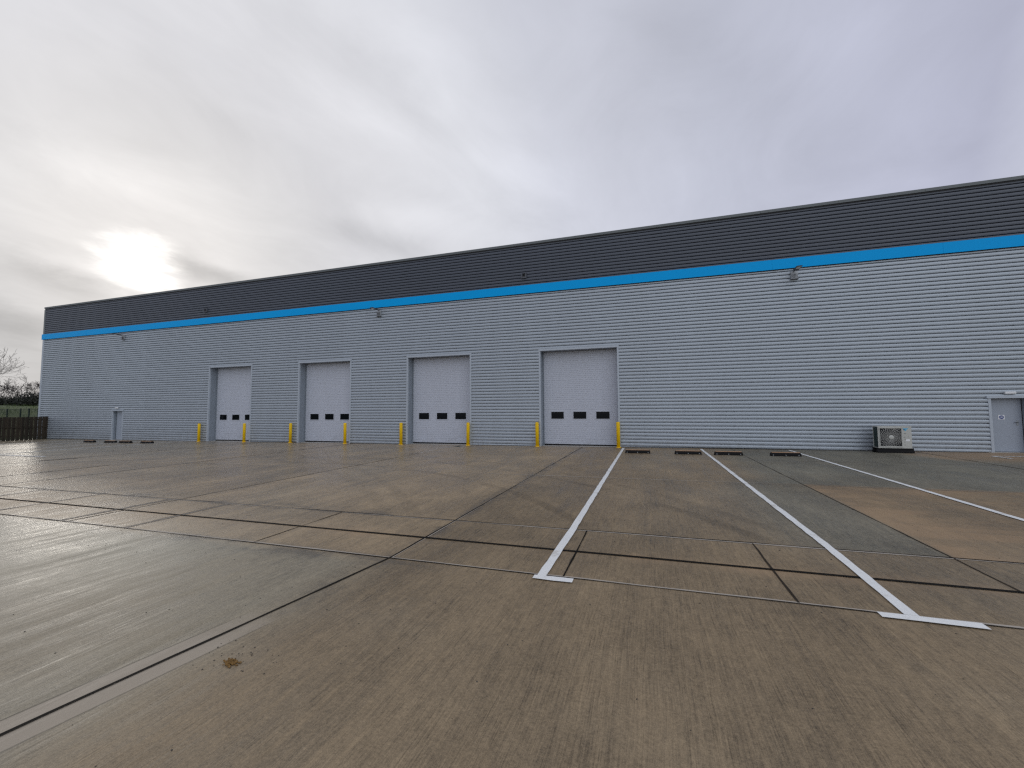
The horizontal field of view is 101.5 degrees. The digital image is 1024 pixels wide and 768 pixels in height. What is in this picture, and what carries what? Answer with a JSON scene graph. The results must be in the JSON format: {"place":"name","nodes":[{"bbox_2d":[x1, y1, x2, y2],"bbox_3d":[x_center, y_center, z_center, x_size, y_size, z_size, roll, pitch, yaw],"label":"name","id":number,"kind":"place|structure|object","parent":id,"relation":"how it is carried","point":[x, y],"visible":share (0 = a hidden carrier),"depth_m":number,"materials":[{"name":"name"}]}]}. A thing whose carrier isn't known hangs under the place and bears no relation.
{"place":"outdoors","nodes":[
{"label":"outdoors","id":0,"kind":"place"},
{"bbox_2d":[0,403,38,438],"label":"grass bank","id":1,"kind":"structure","parent":0,"point":[4,407],"depth_m":52.37,"materials":[{"name":"green plant"}]},
{"bbox_2d":[0,377,21,396],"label":"bare tree","id":2,"kind":"object","parent":1,"relation":"on","point":[6,386],"visible":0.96,"depth_m":62.51,"materials":[{"name":"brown plant"}]},
{"bbox_2d":[0,349,28,379],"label":"bare tree","id":3,"kind":"object","parent":1,"relation":"on","point":[6,369],"visible":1,"depth_m":63.79,"materials":[{"name":"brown plant"}]},
{"bbox_2d":[0,408,37,430],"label":"fence","id":4,"kind":"object","parent":1,"relation":"on","point":[19,414],"visible":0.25,"depth_m":39.61,"materials":[{"name":"green metal"}]},
{"bbox_2d":[0,388,38,405],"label":"hedge","id":5,"kind":"object","parent":1,"relation":"on","point":[32,399],"visible":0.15,"depth_m":62.00,"materials":[{"name":"green plant"}]},
{"bbox_2d":[0,375,39,396],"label":"bare tree","id":6,"kind":"object","parent":1,"relation":"on","point":[27,385],"visible":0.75,"depth_m":64.30,"materials":[{"name":"brown plant"}]},
{"bbox_2d":[24,381,39,393],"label":"bare tree","id":7,"kind":"object","parent":1,"relation":"on","point":[35,384],"visible":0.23,"depth_m":67.16,"materials":[{"name":"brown plant"}]},
{"bbox_2d":[13,489,992,766],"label":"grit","id":8,"kind":"object","parent":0,"point":[359,623],"visible":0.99,"depth_m":3.52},
{"bbox_2d":[0,439,1023,767],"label":"concrete yard","id":9,"kind":"structure","parent":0,"point":[564,675],"depth_m":3.91,"materials":[{"name":"grey concrete"}]},
{"bbox_2d":[0,416,48,440],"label":"timber fence","id":10,"kind":"object","parent":9,"relation":"on","point":[40,423],"visible":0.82,"depth_m":33.46,"materials":[{"name":"brown wood"}]},
{"bbox_2d":[0,494,99,509],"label":"slab joint","id":11,"kind":"object","parent":9,"relation":"on","point":[51,501],"visible":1,"depth_m":8.95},
{"bbox_2d":[7,441,181,456],"bbox_3d":[-22.296,3.678,24.305,4.421,0.032,9.136,-2,-4,18],"label":"joint","id":12,"kind":"object","parent":9,"relation":"on","point":[65,449],"visible":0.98,"depth_m":21.71,"materials":[{"name":"black paint"}]},
{"bbox_2d":[104,440,117,442],"bbox_3d":[-27.627,3.967,28.811,1.112,0.150,0.179,-2,-4,18],"label":"wheel stop","id":13,"kind":"object","parent":9,"relation":"on","point":[108,441],"visible":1,"depth_m":28.75,"materials":[{"name":"black rubber"}]},
{"bbox_2d":[61,499,171,519],"bbox_3d":[-7.796,2.487,8.360,0.107,0.001,1.840,-2,-4,18],"label":"slab joint","id":14,"kind":"object","parent":9,"relation":"on","point":[116,509],"visible":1,"depth_m":8.28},
{"bbox_2d":[5,444,345,484],"bbox_3d":[-12.034,3.111,17.320,0.111,0.001,16.280,-2,-4,18],"label":"slab joint","id":15,"kind":"object","parent":9,"relation":"on","point":[150,467],"visible":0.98,"depth_m":14.87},
{"bbox_2d":[126,503,229,527],"bbox_3d":[-6.133,2.432,7.819,0.105,0.001,1.840,-2,-4,18],"label":"slab joint","id":16,"kind":"object","parent":9,"relation":"on","point":[179,515],"visible":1,"depth_m":7.72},
{"bbox_2d":[197,423,200,440],"bbox_3d":[-21.785,3.394,29.125,0.250,1.290,0.250,-2,-4,18],"label":"bollard","id":17,"kind":"object","parent":9,"relation":"on","point":[198,431],"visible":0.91,"depth_m":29.07,"materials":[{"name":"yellow metal"}]},
{"bbox_2d":[222,658,241,667],"bbox_3d":[-2.102,2.072,3.126,0.163,0.038,0.095,-2,-4,18],"label":"moss clump","id":18,"kind":"object","parent":9,"relation":"on","point":[229,661],"visible":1,"depth_m":3.11,"materials":[{"name":"brown plant"}]},
{"bbox_2d":[242,423,245,441],"bbox_3d":[-17.811,3.261,27.836,0.250,1.290,0.250,-3,-5,33],"label":"bollard","id":19,"kind":"object","parent":9,"relation":"on","point":[244,433],"visible":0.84,"depth_m":27.78,"materials":[{"name":"yellow metal"}]},
{"bbox_2d":[70,445,459,520],"bbox_3d":[-5.354,2.887,15.146,0.137,0.001,16.280,-2,-4,18],"label":"slab joint","id":20,"kind":"object","parent":9,"relation":"on","point":[256,484],"visible":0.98,"depth_m":10.93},
{"bbox_2d":[288,423,291,442],"bbox_3d":[-14.093,3.136,26.623,0.250,1.290,0.250,3,-5,-41],"label":"bollard","id":21,"kind":"object","parent":9,"relation":"on","point":[290,432],"visible":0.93,"depth_m":26.56,"materials":[{"name":"yellow metal"}]},
{"bbox_2d":[0,447,581,735],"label":"slab joint","id":22,"kind":"object","parent":9,"relation":"on","point":[50,711],"visible":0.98,"depth_m":3.45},
{"bbox_2d":[298,442,348,442],"bbox_3d":[-11.672,3.673,26.252,4.110,0.027,0.560,-2,-4,18],"label":"door threshold","id":23,"kind":"object","parent":9,"relation":"on","point":[322,442],"depth_m":26.35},
{"bbox_2d":[343,423,346,443],"bbox_3d":[-10.107,3.002,25.324,0.250,1.290,0.250,1,-4,-25],"label":"bollard","id":24,"kind":"object","parent":9,"relation":"on","point":[344,432],"visible":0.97,"depth_m":25.26,"materials":[{"name":"yellow metal"}]},
{"bbox_2d":[399,423,402,444],"bbox_3d":[-6.396,2.877,24.115,0.250,1.290,0.250,0,-3,-10],"label":"bollard","id":25,"kind":"object","parent":9,"relation":"on","point":[400,433],"visible":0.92,"depth_m":24.05,"materials":[{"name":"yellow metal"}]},
{"bbox_2d":[411,443,465,444],"bbox_3d":[-4.092,3.419,23.786,4.120,0.027,0.560,-2,-4,18],"label":"door threshold","id":26,"kind":"object","parent":9,"relation":"on","point":[440,444],"depth_m":23.51,"materials":[{"name":"grey metal"}]},
{"bbox_2d":[466,422,469,445],"bbox_3d":[-2.399,2.744,22.819,0.250,1.290,0.250,0,-3,6],"label":"bollard","id":27,"kind":"object","parent":9,"relation":"on","point":[467,433],"visible":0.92,"depth_m":22.76,"materials":[{"name":"yellow metal"}]},
{"bbox_2d":[0,455,1012,492],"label":"slab joint","id":28,"kind":"object","parent":9,"relation":"on","point":[544,475],"visible":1,"depth_m":11.65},
{"bbox_2d":[4,486,1018,563],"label":"slab joint","id":29,"kind":"object","parent":9,"relation":"on","point":[581,530],"visible":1,"depth_m":6.24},
{"bbox_2d":[0,513,1023,628],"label":"slab joint","id":30,"kind":"object","parent":9,"relation":"on","point":[1008,626],"visible":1,"depth_m":4.70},
{"bbox_2d":[0,498,1023,592],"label":"drainage slot","id":31,"kind":"object","parent":9,"relation":"on","point":[570,550],"visible":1,"depth_m":5.42,"materials":[{"name":"black metal"}]},
{"bbox_2d":[30,444,1007,465],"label":"slab joint","id":32,"kind":"object","parent":9,"relation":"on","point":[542,455],"visible":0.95,"depth_m":17.15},
{"bbox_2d":[535,422,538,446],"bbox_3d":[1.299,2.620,21.615,0.250,1.290,0.250,-2,-4,21],"label":"bollard","id":33,"kind":"object","parent":9,"relation":"on","point":[537,432],"visible":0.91,"depth_m":21.55,"materials":[{"name":"yellow metal"}]},
{"bbox_2d":[563,531,586,575],"bbox_3d":[0.863,2.197,5.543,0.026,0.001,1.840,-2,-4,18],"label":"slab joint","id":34,"kind":"object","parent":9,"relation":"on","point":[574,554],"visible":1,"depth_m":5.33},
{"bbox_2d":[533,448,623,581],"bbox_3d":[2.946,2.587,12.226,0.440,0.004,16.198,-2,-4,18],"label":"painted line","id":35,"kind":"object","parent":9,"relation":"on","point":[549,563],"visible":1,"depth_m":5.93,"materials":[{"name":"white paint"}]},
{"bbox_2d":[543,445,616,446],"bbox_3d":[3.455,3.166,21.330,4.100,0.027,0.560,-2,-4,18],"label":"door threshold","id":36,"kind":"object","parent":9,"relation":"on","point":[580,446],"depth_m":21.09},
{"bbox_2d":[616,422,620,447],"bbox_3d":[5.170,2.490,20.357,0.250,1.290,0.250,-3,-5,37],"label":"bollard","id":37,"kind":"object","parent":9,"relation":"on","point":[618,433],"visible":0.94,"depth_m":20.29,"materials":[{"name":"yellow metal"}]},
{"bbox_2d":[625,449,649,452],"bbox_3d":[5.291,2.835,17.628,1.020,0.147,0.163,-2,-4,17],"label":"wheel stop","id":38,"kind":"object","parent":9,"relation":"on","point":[636,451],"visible":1,"depth_m":17.59,"materials":[{"name":"black rubber"}]},
{"bbox_2d":[674,450,701,454],"bbox_3d":[7.124,2.768,16.948,1.020,0.147,0.163,-2,-4,18],"label":"wheel stop","id":39,"kind":"object","parent":9,"relation":"on","point":[687,452],"visible":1,"depth_m":16.90,"materials":[{"name":"black rubber"}]},
{"bbox_2d":[714,451,742,454],"bbox_3d":[8.515,2.720,16.474,1.020,0.147,0.163,-2,-4,18],"label":"wheel stop","id":40,"kind":"object","parent":9,"relation":"on","point":[728,453],"visible":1,"depth_m":16.41,"materials":[{"name":"black rubber"}]},
{"bbox_2d":[752,543,799,602],"bbox_3d":[3.003,2.125,4.847,0.031,0.001,1.840,-2,-4,18],"label":"slab joint","id":41,"kind":"object","parent":9,"relation":"on","point":[788,589],"visible":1,"depth_m":4.59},
{"bbox_2d":[770,452,801,456],"bbox_3d":[10.368,2.658,15.871,1.020,0.147,0.163,-2,-4,18],"label":"wheel stop","id":42,"kind":"object","parent":9,"relation":"on","point":[785,454],"visible":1,"depth_m":15.81,"materials":[{"name":"black rubber"}]},
{"bbox_2d":[700,449,991,629],"bbox_3d":[6.102,2.481,11.217,0.730,0.005,16.165,-2,-4,18],"label":"painted line","id":43,"kind":"object","parent":9,"relation":"on","point":[903,608],"visible":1,"depth_m":4.36,"materials":[{"name":"white paint"}]},
{"bbox_2d":[748,457,1019,590],"bbox_3d":[7.432,2.487,11.438,0.036,0.001,15.420,-2,-4,18],"label":"slab joint","id":44,"kind":"object","parent":9,"relation":"on","point":[905,534],"visible":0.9,"depth_m":5.84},
{"bbox_2d":[872,426,914,452],"bbox_3d":[15.124,2.198,16.634,1.180,1.046,0.472,-2,-4,18],"label":"air conditioner","id":45,"kind":"object","parent":9,"relation":"on","point":[892,439],"visible":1,"depth_m":16.47,"materials":[{"name":"white metal"}]},
{"bbox_2d":[789,450,1023,520],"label":"painted line","id":46,"kind":"object","parent":9,"relation":"on","point":[1015,517],"visible":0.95,"depth_m":8.76,"materials":[{"name":"white paint"}]},
{"bbox_2d":[988,452,1023,452],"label":"door threshold","id":47,"kind":"object","parent":9,"relation":"on","point":[1005,452],"depth_m":16.06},
{"bbox_2d":[0,0,1023,397],"label":"sky","id":48,"kind":"structure","parent":0,"point":[147,146],"materials":[{"name":"grey"}]},
{"bbox_3d":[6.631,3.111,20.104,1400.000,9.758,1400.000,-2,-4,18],"label":"ground","id":49,"kind":"structure","parent":0,"visible":0},
{"bbox_2d":[37,175,1023,452],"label":"warehouse","id":50,"kind":"structure","parent":49,"relation":"on","point":[889,309],"depth_m":20.93,"materials":[{"name":"silver metal"}]},
{"bbox_2d":[110,333,124,339],"bbox_3d":[-30.168,-3.632,32.020,0.300,0.418,0.835,-2,-4,18],"label":"floodlight","id":51,"kind":"object","parent":50,"relation":"attached to","point":[123,337],"visible":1,"depth_m":32.28,"materials":[{"name":"grey metal"}]},
{"bbox_2d":[115,411,121,439],"bbox_3d":[-30.197,3.202,32.349,1.120,2.217,0.070,-2,-4,18],"label":"personnel door","id":52,"kind":"structure","parent":50,"relation":"in","point":[119,413],"depth_m":32.40,"materials":[{"name":"paint"}]},
{"bbox_2d":[215,367,250,440],"bbox_3d":[-19.176,1.410,29.153,3.800,5.125,0.090,-2,-4,18],"label":"loading door","id":53,"kind":"structure","parent":50,"relation":"in","point":[233,384],"depth_m":29.25,"materials":[{"name":"paint"}]},
{"bbox_2d":[304,362,349,441],"bbox_3d":[-11.596,1.184,26.685,3.890,5.070,0.090,-2,-4,18],"label":"loading door","id":54,"kind":"structure","parent":50,"relation":"in","point":[327,396],"depth_m":26.74,"materials":[{"name":"paint"}]},
{"bbox_2d":[369,307,380,316],"bbox_3d":[-8.116,-4.290,24.840,0.300,0.418,0.835,-2,-4,18],"label":"floodlight","id":55,"kind":"object","parent":50,"relation":"attached to","point":[378,312],"visible":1,"depth_m":25.12,"materials":[{"name":"grey metal"}]},
{"bbox_2d":[412,356,469,443],"bbox_3d":[-4.015,0.957,24.218,3.900,5.014,0.090,-2,-4,18],"label":"loading door","id":56,"kind":"structure","parent":50,"relation":"in","point":[441,386],"depth_m":24.23,"materials":[{"name":"paint"}]},
{"bbox_2d":[521,272,526,278],"bbox_3d":[0.652,-5.822,22.490,0.280,0.300,0.150,-2,-4,18],"label":"overflow outlet","id":57,"kind":"object","parent":50,"relation":"attached to","point":[523,275],"visible":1,"depth_m":22.45,"materials":[{"name":"metal"}]},
{"bbox_2d":[543,349,617,445],"bbox_3d":[3.532,0.732,21.760,3.880,4.959,0.090,-2,-4,18],"label":"loading door","id":58,"kind":"structure","parent":50,"relation":"in","point":[580,388],"depth_m":21.73,"materials":[{"name":"paint"}]},
{"bbox_2d":[790,265,802,279],"bbox_3d":[12.367,-4.847,18.168,0.300,0.418,0.835,-2,-4,18],"label":"floodlight","id":59,"kind":"object","parent":50,"relation":"attached to","point":[794,275],"visible":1,"depth_m":18.46,"materials":[{"name":"grey metal"}]},
{"bbox_2d":[991,398,1023,451],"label":"personnel door","id":60,"kind":"structure","parent":50,"relation":"in","point":[1009,431],"depth_m":16.23,"materials":[{"name":"paint"}]},
{"bbox_2d":[1003,391,1015,393],"bbox_3d":[19.105,0.336,16.053,0.360,0.110,0.079,-2,-4,18],"label":"bulkhead light","id":61,"kind":"object","parent":50,"relation":"attached to","point":[1009,392],"visible":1,"depth_m":16.03,"materials":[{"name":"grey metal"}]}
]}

